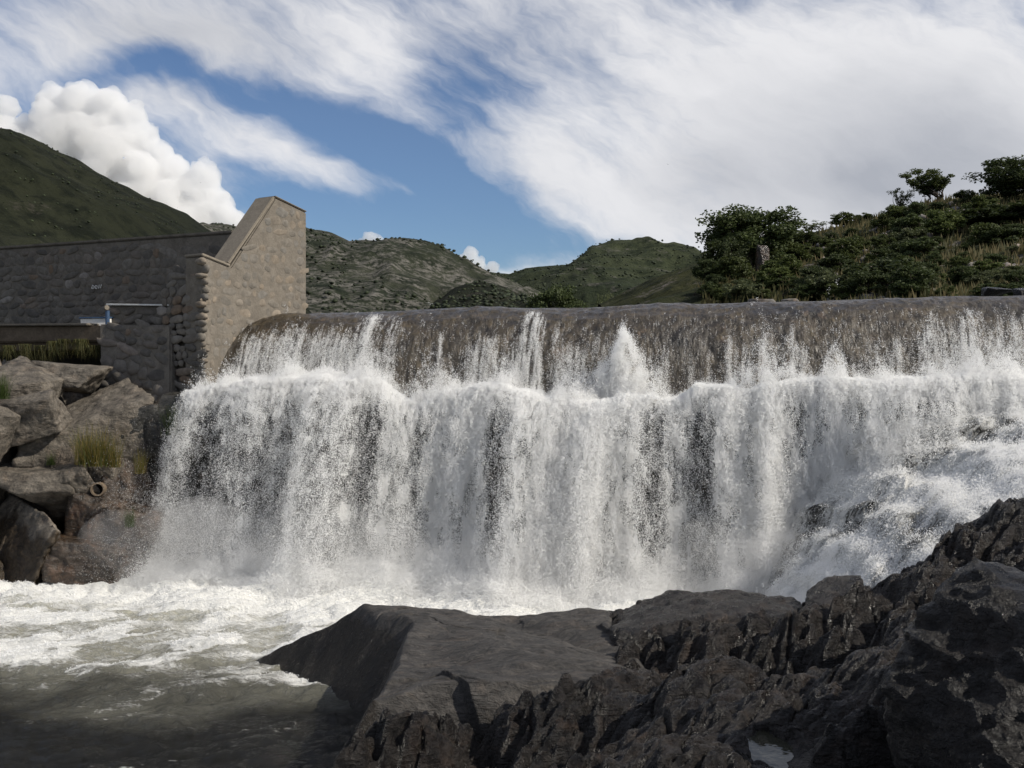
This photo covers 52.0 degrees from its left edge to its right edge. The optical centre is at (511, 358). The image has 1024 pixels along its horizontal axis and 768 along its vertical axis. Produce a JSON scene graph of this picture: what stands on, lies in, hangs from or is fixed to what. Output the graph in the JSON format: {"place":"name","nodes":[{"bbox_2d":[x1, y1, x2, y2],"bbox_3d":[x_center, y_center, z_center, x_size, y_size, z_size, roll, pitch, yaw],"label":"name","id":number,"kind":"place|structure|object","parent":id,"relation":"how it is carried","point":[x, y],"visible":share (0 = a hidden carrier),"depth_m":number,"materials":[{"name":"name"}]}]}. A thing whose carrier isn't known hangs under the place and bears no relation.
{"place":"outdoors","nodes":[
{"label":"outdoors","id":0,"kind":"place"},
{"bbox_2d":[0,359,204,581],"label":"terrain","id":1,"kind":"structure","parent":0,"point":[65,398],"depth_m":20.11,"materials":[{"name":"beige stone"}]},
{"bbox_2d":[0,446,17,504],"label":"boulder","id":2,"kind":"object","parent":1,"relation":"on","point":[9,455],"visible":0.06,"depth_m":20.12,"materials":[{"name":"beige stone"}]},
{"bbox_2d":[0,405,20,461],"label":"boulder","id":3,"kind":"object","parent":2,"relation":"on","point":[9,421],"visible":0.7,"depth_m":19.02,"materials":[{"name":"beige stone"}]},
{"bbox_2d":[0,368,17,398],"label":"grass tuft","id":4,"kind":"object","parent":3,"relation":"on","point":[3,394],"visible":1,"depth_m":19.17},
{"bbox_2d":[0,345,17,360],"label":"grass tuft","id":5,"kind":"object","parent":1,"relation":"on","point":[7,347],"visible":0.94,"depth_m":21.97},
{"bbox_2d":[0,494,60,584],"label":"boulder","id":6,"kind":"object","parent":1,"relation":"on","point":[27,529],"visible":0.67,"depth_m":18.85,"materials":[{"name":"beige stone"}]},
{"bbox_2d":[0,356,65,401],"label":"boulder","id":7,"kind":"object","parent":1,"relation":"on","point":[29,377],"visible":0.51,"depth_m":20.08,"materials":[{"name":"beige stone"}]},
{"bbox_2d":[0,463,74,516],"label":"boulder","id":8,"kind":"object","parent":1,"relation":"on","point":[42,487],"visible":0.71,"depth_m":19.08,"materials":[{"name":"beige stone"}]},
{"bbox_2d":[0,323,100,388],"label":"concrete ledge","id":9,"kind":"object","parent":1,"relation":"on","point":[31,334],"visible":0.38,"depth_m":22.61,"materials":[{"name":"concrete"}]},
{"bbox_2d":[14,344,35,358],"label":"grass tuft","id":10,"kind":"object","parent":9,"relation":"hanging from","point":[26,347],"visible":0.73,"depth_m":21.95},
{"bbox_2d":[29,345,50,361],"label":"grass tuft","id":11,"kind":"object","parent":9,"relation":"hanging from","point":[41,347],"visible":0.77,"depth_m":21.96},
{"bbox_2d":[44,341,71,361],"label":"grass tuft","id":12,"kind":"object","parent":9,"relation":"hanging from","point":[51,344],"visible":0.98,"depth_m":21.96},
{"bbox_2d":[55,339,76,357],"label":"grass tuft","id":13,"kind":"object","parent":9,"relation":"hanging from","point":[63,343],"visible":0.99,"depth_m":21.96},
{"bbox_2d":[66,339,90,357],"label":"grass tuft","id":14,"kind":"object","parent":9,"relation":"hanging from","point":[81,342],"visible":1,"depth_m":21.97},
{"bbox_2d":[79,317,113,325],"bbox_3d":[-8.821,-0.780,22.450,0.718,0.200,0.462,0,0,8],"label":"painted trough","id":15,"kind":"object","parent":9,"relation":"on","point":[99,320],"visible":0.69,"depth_m":22.25,"materials":[{"name":"white paint"}]},
{"bbox_2d":[49,462,101,527],"bbox_3d":[-8.356,2.614,19.561,1.455,1.344,1.014,0,0,39],"label":"boulder","id":16,"kind":"object","parent":1,"relation":"on","point":[77,478],"visible":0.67,"depth_m":19.22,"materials":[{"name":"beige stone"}]},
{"bbox_2d":[62,425,95,464],"bbox_3d":[-7.910,1.577,19.357,0.747,0.757,0.762,0,0,11],"label":"grass tuft","id":17,"kind":"object","parent":16,"relation":"on","point":[79,453],"visible":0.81,"depth_m":19.32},
{"bbox_2d":[65,419,131,467],"bbox_3d":[-7.730,1.533,19.278,1.499,0.898,1.368,0,0,-24],"label":"grass tuft","id":18,"kind":"object","parent":16,"relation":"on","point":[94,456],"visible":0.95,"depth_m":19.24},
{"bbox_2d":[12,378,153,468],"bbox_3d":[-8.192,1.339,20.531,2.468,1.954,1.752,15,3,-11],"label":"boulder","id":19,"kind":"object","parent":1,"relation":"on","point":[112,403],"visible":0.57,"depth_m":20.03,"materials":[{"name":"beige stone"}]},
{"bbox_2d":[0,389,73,446],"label":"boulder","id":20,"kind":"object","parent":19,"relation":"on","point":[44,413],"visible":0.91,"depth_m":19.27,"materials":[{"name":"beige stone"}]},
{"bbox_2d":[31,361,112,393],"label":"boulder","id":21,"kind":"object","parent":19,"relation":"on","point":[83,379],"visible":0.62,"depth_m":20.67,"materials":[{"name":"beige stone"}]},
{"bbox_2d":[41,533,138,584],"bbox_3d":[-7.607,3.755,19.202,1.808,1.049,1.412,6,-1,-11],"label":"boulder","id":22,"kind":"object","parent":1,"relation":"on","point":[67,560],"visible":0.54,"depth_m":18.57,"materials":[{"name":"stone"}]},
{"bbox_2d":[71,459,123,485],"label":"boulder","id":23,"kind":"object","parent":1,"relation":"on","point":[97,473],"visible":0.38,"depth_m":19.67,"materials":[{"name":"beige stone"}]},
{"bbox_2d":[64,485,131,535],"bbox_3d":[-7.622,3.180,19.572,1.295,1.732,1.235,6,11,0],"label":"boulder","id":24,"kind":"object","parent":1,"relation":"on","point":[82,509],"visible":0.25,"depth_m":19.20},
{"bbox_2d":[99,430,131,467],"bbox_3d":[-7.329,1.651,19.390,0.762,0.719,0.747,0,0,44],"label":"grass tuft","id":25,"kind":"object","parent":1,"relation":"on","point":[115,462],"visible":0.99,"depth_m":19.37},
{"bbox_2d":[80,500,165,577],"bbox_3d":[-7.161,3.556,19.422,1.449,1.802,1.369,0,0,-11],"label":"boulder","id":26,"kind":"object","parent":1,"relation":"on","point":[115,527],"visible":0.38,"depth_m":18.93,"materials":[{"name":"stone"}]},
{"bbox_2d":[97,319,177,403],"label":"wall","id":27,"kind":"structure","parent":1,"relation":"on","point":[140,354],"depth_m":21.44,"materials":[{"name":"stone"}]},
{"bbox_2d":[103,303,168,324],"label":"concrete slab","id":28,"kind":"structure","parent":27,"relation":"on","point":[125,314],"depth_m":22.18,"materials":[{"name":"grey concrete"}]},
{"bbox_2d":[100,456,176,518],"bbox_3d":[-7.229,2.537,20.398,1.836,1.458,1.088,0,0,-43],"label":"boulder","id":29,"kind":"object","parent":1,"relation":"on","point":[125,474],"visible":0.2,"depth_m":19.95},
{"bbox_2d":[132,446,149,473],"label":"grass tuft","id":30,"kind":"object","parent":29,"relation":"on","point":[140,467],"visible":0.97,"depth_m":19.58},
{"bbox_2d":[121,404,158,438],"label":"boulder","id":31,"kind":"object","parent":1,"relation":"on","point":[145,412],"visible":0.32,"depth_m":20.15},
{"bbox_2d":[143,397,192,506],"bbox_3d":[-6.685,2.025,20.669,1.216,2.738,1.116,6,0,0],"label":"boulder","id":32,"kind":"object","parent":1,"relation":"on","point":[153,433],"visible":0.35,"depth_m":20.17,"materials":[{"name":"stone"}]},
{"bbox_2d":[156,403,186,435],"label":"grass tuft","id":33,"kind":"object","parent":32,"relation":"on","point":[169,431],"visible":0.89,"depth_m":19.94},
{"bbox_2d":[150,257,224,391],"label":"abutment wall","id":34,"kind":"structure","parent":1,"relation":"on","point":[176,311],"depth_m":21.18,"materials":[{"name":"stone"}]},
{"bbox_2d":[184,196,308,386],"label":"wing wall","id":35,"kind":"structure","parent":1,"relation":"on","point":[261,271],"depth_m":21.84,"materials":[{"name":"stone"}]},
{"bbox_2d":[158,296,1023,587],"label":"dam","id":36,"kind":"structure","parent":1,"relation":"on","point":[640,322],"depth_m":19.55,"materials":[{"name":"grey-brown concrete"}]},
{"bbox_2d":[981,287,1011,295],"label":"rock","id":37,"kind":"object","parent":36,"relation":"on","point":[990,291],"visible":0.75,"depth_m":22.91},
{"bbox_2d":[0,127,311,313],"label":"hill","id":38,"kind":"structure","parent":0,"point":[48,194],"depth_m":163.56,"materials":[{"name":"plant"}]},
{"bbox_2d":[200,222,539,313],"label":"hill","id":39,"kind":"structure","parent":0,"point":[343,275],"depth_m":332.02,"materials":[{"name":"plant"}]},
{"bbox_2d":[0,556,756,767],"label":"water","id":40,"kind":"structure","parent":0,"point":[204,706],"depth_m":12.78,"materials":[{"name":"liquid"}]},
{"bbox_2d":[256,604,646,746],"bbox_3d":[-0.800,4.030,11.900,5.600,1.993,5.400,0,0,0],"label":"flat rock","id":41,"kind":"object","parent":40,"relation":"in","point":[475,672],"visible":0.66,"depth_m":11.71,"materials":[{"name":"stone"}]},
{"bbox_2d":[610,589,802,654],"bbox_3d":[2.315,3.309,12.217,2.421,1.085,1.957,0,0,0],"label":"rock hump","id":42,"kind":"object","parent":41,"relation":"on","point":[644,624],"visible":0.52,"depth_m":11.96,"materials":[{"name":"stone"}]},
{"bbox_2d":[424,280,557,308],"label":"hill","id":43,"kind":"structure","parent":0,"point":[479,293],"depth_m":275.75,"materials":[{"name":"plant"}]},
{"bbox_2d":[0,0,1023,273],"label":"sky","id":44,"kind":"structure","parent":0,"point":[509,136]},
{"bbox_2d":[492,264,564,284],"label":"hill","id":45,"kind":"structure","parent":0,"point":[522,276],"depth_m":741.38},
{"bbox_2d":[522,236,706,307],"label":"hill","id":46,"kind":"structure","parent":0,"point":[615,267],"depth_m":483.37,"materials":[{"name":"plant"}]},
{"bbox_2d":[598,198,1023,306],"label":"terrain","id":47,"kind":"structure","parent":0,"point":[678,286],"depth_m":54.20,"materials":[{"name":"plant"}]},
{"bbox_2d":[693,281,717,297],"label":"bush","id":48,"kind":"object","parent":47,"relation":"on","point":[707,286],"visible":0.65,"depth_m":38.73,"materials":[{"name":"green plant"}]},
{"bbox_2d":[690,258,721,280],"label":"bush","id":49,"kind":"object","parent":47,"relation":"on","point":[704,269],"visible":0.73,"depth_m":44.77,"materials":[{"name":"green plant"}]},
{"bbox_2d":[704,273,727,288],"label":"bush","id":50,"kind":"object","parent":47,"relation":"on","point":[717,279],"visible":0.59,"depth_m":39.51,"materials":[{"name":"green plant"}]},
{"bbox_2d":[710,287,727,301],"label":"bush","id":51,"kind":"object","parent":47,"relation":"on","point":[717,292],"visible":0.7,"depth_m":36.63,"materials":[{"name":"green plant"}]},
{"bbox_2d":[695,236,750,265],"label":"bush","id":52,"kind":"object","parent":47,"relation":"on","point":[732,247],"visible":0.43,"depth_m":46.51,"materials":[{"name":"green plant"}]},
{"bbox_2d":[714,255,755,280],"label":"bush","id":53,"kind":"object","parent":47,"relation":"on","point":[732,266],"visible":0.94,"depth_m":43.64,"materials":[{"name":"green plant"}]},
{"bbox_2d":[720,279,764,302],"bbox_3d":[7.915,-2.272,35.771,1.466,0.845,1.571,0,0,39],"label":"bush","id":54,"kind":"object","parent":47,"relation":"on","point":[741,288],"visible":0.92,"depth_m":35.47,"materials":[{"name":"green plant"}]},
{"bbox_2d":[694,203,807,272],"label":"oak tree","id":55,"kind":"object","parent":47,"relation":"on","point":[740,224],"visible":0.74,"depth_m":48.15,"materials":[{"name":"green plant"}]},
{"bbox_2d":[755,245,768,271],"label":"standing stone","id":56,"kind":"object","parent":47,"relation":"on","point":[762,254],"visible":0.58,"depth_m":45.72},
{"bbox_2d":[753,276,776,288],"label":"bush","id":57,"kind":"object","parent":47,"relation":"on","point":[768,284],"visible":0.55,"depth_m":38.56,"materials":[{"name":"green plant"}]},
{"bbox_2d":[756,266,795,284],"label":"bush","id":58,"kind":"object","parent":47,"relation":"on","point":[778,273],"visible":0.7,"depth_m":38.67,"materials":[{"name":"green plant"}]},
{"bbox_2d":[760,251,802,274],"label":"bush","id":59,"kind":"object","parent":47,"relation":"on","point":[777,262],"visible":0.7,"depth_m":39.80,"materials":[{"name":"green plant"}]},
{"bbox_2d":[774,276,799,288],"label":"bush","id":60,"kind":"object","parent":47,"relation":"on","point":[791,281],"visible":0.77,"depth_m":38.02,"materials":[{"name":"green plant"}]},
{"bbox_2d":[772,241,814,261],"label":"bush","id":61,"kind":"object","parent":47,"relation":"on","point":[798,250],"visible":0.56,"depth_m":48.78,"materials":[{"name":"green plant"}]},
{"bbox_2d":[782,280,826,300],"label":"bush","id":62,"kind":"object","parent":47,"relation":"on","point":[804,288],"visible":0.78,"depth_m":34.21,"materials":[{"name":"green plant"}]},
{"bbox_2d":[796,228,817,244],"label":"bush","id":63,"kind":"object","parent":47,"relation":"on","point":[806,236],"visible":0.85,"depth_m":54.73,"materials":[{"name":"green plant"}]},
{"bbox_2d":[793,265,832,283],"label":"bush","id":64,"kind":"object","parent":47,"relation":"on","point":[812,270],"visible":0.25,"depth_m":36.12,"materials":[{"name":"green plant"}]},
{"bbox_2d":[804,269,849,296],"bbox_3d":[10.353,-2.391,34.354,1.426,1.081,1.527,0,0,40],"label":"bush","id":65,"kind":"object","parent":47,"relation":"on","point":[824,280],"visible":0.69,"depth_m":34.07,"materials":[{"name":"green plant"}]},
{"bbox_2d":[814,254,854,274],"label":"bush","id":66,"kind":"object","parent":47,"relation":"on","point":[838,261],"visible":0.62,"depth_m":40.96,"materials":[{"name":"green plant"}]},
{"bbox_2d":[823,280,857,299],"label":"bush","id":67,"kind":"object","parent":47,"relation":"on","point":[839,291],"visible":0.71,"depth_m":31.86,"materials":[{"name":"green plant"}]},
{"bbox_2d":[823,236,862,260],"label":"bush","id":68,"kind":"object","parent":47,"relation":"on","point":[849,249],"visible":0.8,"depth_m":44.25,"materials":[{"name":"green plant"}]},
{"bbox_2d":[828,211,858,225],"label":"bush","id":69,"kind":"object","parent":47,"relation":"on","point":[837,220],"visible":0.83,"depth_m":59.67,"materials":[{"name":"green plant"}]},
{"bbox_2d":[697,189,1023,303],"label":"bank grass","id":70,"kind":"structure","parent":47,"relation":"on","point":[960,288],"depth_m":40.02,"materials":[{"name":"plant"}]},
{"bbox_2d":[846,270,890,294],"bbox_3d":[10.768,-2.236,31.670,1.385,0.949,1.399,0,0,8],"label":"bush","id":71,"kind":"object","parent":47,"relation":"on","point":[859,280],"visible":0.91,"depth_m":31.43,"materials":[{"name":"green plant"}]},
{"bbox_2d":[871,213,895,230],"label":"bush","id":72,"kind":"object","parent":47,"relation":"on","point":[881,221],"visible":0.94,"depth_m":50.98,"materials":[{"name":"green plant"}]},
{"bbox_2d":[870,234,896,249],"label":"bush","id":73,"kind":"object","parent":47,"relation":"on","point":[881,243],"visible":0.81,"depth_m":46.39,"materials":[{"name":"green plant"}]},
{"bbox_2d":[842,258,936,287],"bbox_3d":[11.839,-2.495,32.823,2.878,1.404,3.089,0,0,-36],"label":"bush","id":74,"kind":"object","parent":47,"relation":"on","point":[890,265],"visible":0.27,"depth_m":32.73,"materials":[{"name":"green plant"}]},
{"bbox_2d":[879,204,907,220],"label":"bush","id":75,"kind":"object","parent":47,"relation":"on","point":[894,211],"visible":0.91,"depth_m":52.66,"materials":[{"name":"green plant"}]},
{"bbox_2d":[770,199,1018,300],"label":"scree","id":76,"kind":"structure","parent":47,"relation":"on","point":[930,235],"depth_m":44.35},
{"bbox_2d":[887,187,916,206],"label":"skyline shrub","id":77,"kind":"object","parent":47,"relation":"on","point":[898,199],"visible":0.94,"depth_m":56.92,"materials":[{"name":"green plant"}]},
{"bbox_2d":[886,238,922,254],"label":"bush","id":78,"kind":"object","parent":47,"relation":"on","point":[894,246],"visible":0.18,"depth_m":44.04,"materials":[{"name":"green plant"}]},
{"bbox_2d":[887,213,928,234],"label":"bush","id":79,"kind":"object","parent":47,"relation":"on","point":[912,220],"visible":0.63,"depth_m":48.69,"materials":[{"name":"green plant"}]},
{"bbox_2d":[888,227,928,243],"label":"bush","id":80,"kind":"object","parent":47,"relation":"on","point":[905,234],"visible":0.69,"depth_m":46.55,"materials":[{"name":"green plant"}]},
{"bbox_2d":[886,265,934,297],"bbox_3d":[11.640,-2.195,30.695,1.463,1.075,1.570,0,0,-1],"label":"bush","id":81,"kind":"object","parent":47,"relation":"on","point":[904,282],"visible":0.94,"depth_m":30.36,"materials":[{"name":"green plant"}]},
{"bbox_2d":[903,201,927,215],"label":"bush","id":82,"kind":"object","parent":47,"relation":"on","point":[915,207],"visible":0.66,"depth_m":51.95,"materials":[{"name":"green plant"}]},
{"bbox_2d":[897,236,945,259],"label":"bush","id":83,"kind":"object","parent":47,"relation":"on","point":[926,245],"visible":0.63,"depth_m":42.65,"materials":[{"name":"green plant"}]},
{"bbox_2d":[898,168,954,202],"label":"skyline tree","id":84,"kind":"object","parent":47,"relation":"on","point":[935,184],"visible":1,"depth_m":56.60,"materials":[{"name":"green plant"}]},
{"bbox_2d":[917,261,941,280],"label":"bush","id":85,"kind":"object","parent":47,"relation":"on","point":[935,267],"visible":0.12,"depth_m":34.30,"materials":[{"name":"green plant"}]},
{"bbox_2d":[921,251,946,264],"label":"bush","id":86,"kind":"object","parent":47,"relation":"on","point":[936,256],"visible":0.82,"depth_m":37.65,"materials":[{"name":"green plant"}]},
{"bbox_2d":[922,208,967,236],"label":"bush","id":87,"kind":"object","parent":47,"relation":"on","point":[932,224],"visible":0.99,"depth_m":46.84,"materials":[{"name":"green plant"}]},
{"bbox_2d":[934,284,957,296],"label":"bush","id":88,"kind":"object","parent":47,"relation":"on","point":[950,289],"visible":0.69,"depth_m":28.89,"materials":[{"name":"green plant"}]},
{"bbox_2d":[943,255,971,267],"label":"bush","id":89,"kind":"object","parent":47,"relation":"on","point":[959,261],"visible":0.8,"depth_m":36.53,"materials":[{"name":"green plant"}]},
{"bbox_2d":[946,264,980,285],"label":"bush","id":90,"kind":"object","parent":47,"relation":"on","point":[958,276],"visible":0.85,"depth_m":33.16,"materials":[{"name":"green plant"}]},
{"bbox_2d":[952,189,975,203],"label":"bush","id":91,"kind":"object","parent":47,"relation":"on","point":[963,196],"visible":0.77,"depth_m":53.87,"materials":[{"name":"green plant"}]},
{"bbox_2d":[961,194,999,209],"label":"bush","id":92,"kind":"object","parent":47,"relation":"on","point":[979,202],"visible":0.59,"depth_m":48.66,"materials":[{"name":"green plant"}]},
{"bbox_2d":[963,271,1006,285],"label":"bush","id":93,"kind":"object","parent":47,"relation":"on","point":[985,278],"visible":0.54,"depth_m":32.09,"materials":[{"name":"green plant"}]},
{"bbox_2d":[969,259,1004,272],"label":"bush","id":94,"kind":"object","parent":47,"relation":"on","point":[985,264],"visible":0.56,"depth_m":34.81,"materials":[{"name":"green plant"}]},
{"bbox_2d":[964,222,1010,245],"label":"bush","id":95,"kind":"object","parent":47,"relation":"on","point":[977,230],"visible":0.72,"depth_m":41.64,"materials":[{"name":"green plant"}]},
{"bbox_2d":[966,282,1010,295],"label":"bush","id":96,"kind":"object","parent":47,"relation":"on","point":[977,291],"visible":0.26,"depth_m":27.00,"materials":[{"name":"green plant"}]},
{"bbox_2d":[961,154,1023,199],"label":"edge tree","id":97,"kind":"object","parent":47,"relation":"on","point":[999,180],"visible":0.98,"depth_m":51.53,"materials":[{"name":"green plant"}]},
{"bbox_2d":[961,200,1023,224],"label":"bush","id":98,"kind":"object","parent":47,"relation":"on","point":[992,214],"visible":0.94,"depth_m":46.25,"materials":[{"name":"green plant"}]},
{"bbox_2d":[978,224,1023,247],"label":"bush","id":99,"kind":"object","parent":47,"relation":"on","point":[1009,229],"visible":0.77,"depth_m":41.20,"materials":[{"name":"green plant"}]},
{"bbox_2d":[986,253,1015,263],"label":"bush","id":100,"kind":"object","parent":47,"relation":"on","point":[1000,258],"visible":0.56,"depth_m":36.13,"materials":[{"name":"green plant"}]},
{"bbox_2d":[989,282,1023,295],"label":"bush","id":101,"kind":"object","parent":47,"relation":"on","point":[1013,286],"visible":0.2,"depth_m":26.39,"materials":[{"name":"green plant"}]},
{"bbox_2d":[999,269,1023,286],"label":"bush","id":102,"kind":"object","parent":47,"relation":"on","point":[1013,276],"visible":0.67,"depth_m":27.66,"materials":[{"name":"green plant"}]},
{"bbox_2d":[751,381,1023,603],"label":"rapids","id":103,"kind":"structure","parent":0,"point":[899,520],"depth_m":15.64,"materials":[{"name":"liquid"}]},
{"bbox_3d":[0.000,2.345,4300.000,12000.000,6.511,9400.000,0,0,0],"label":"ground","id":104,"kind":"structure","parent":0,"visible":0},
{"bbox_2d":[0,230,232,323],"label":"retaining wall","id":105,"kind":"structure","parent":104,"relation":"on","point":[66,282],"depth_m":25.52,"materials":[{"name":"stone"}]},
{"bbox_2d":[525,283,587,307],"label":"bush","id":106,"kind":"object","parent":104,"relation":"on","point":[563,297],"visible":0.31,"depth_m":69.18,"materials":[{"name":"green plant"}]},
{"bbox_2d":[332,497,1023,767],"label":"rock outcrop","id":107,"kind":"object","parent":104,"relation":"on","point":[805,682],"visible":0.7,"depth_m":9.23,"materials":[{"name":"stone"}]},
{"bbox_2d":[748,730,793,767],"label":"puddle","id":108,"kind":"object","parent":107,"relation":"on","point":[769,749],"visible":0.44,"depth_m":7.32,"materials":[{"name":"grey liquid"}]},
{"bbox_2d":[805,575,863,605],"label":"boulder","id":109,"kind":"object","parent":107,"relation":"on","point":[826,589],"visible":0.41,"depth_m":11.95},
{"bbox_2d":[879,558,1023,767],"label":"boulder","id":110,"kind":"object","parent":107,"relation":"on","point":[951,687],"visible":1,"depth_m":6.12,"materials":[{"name":"stone"}]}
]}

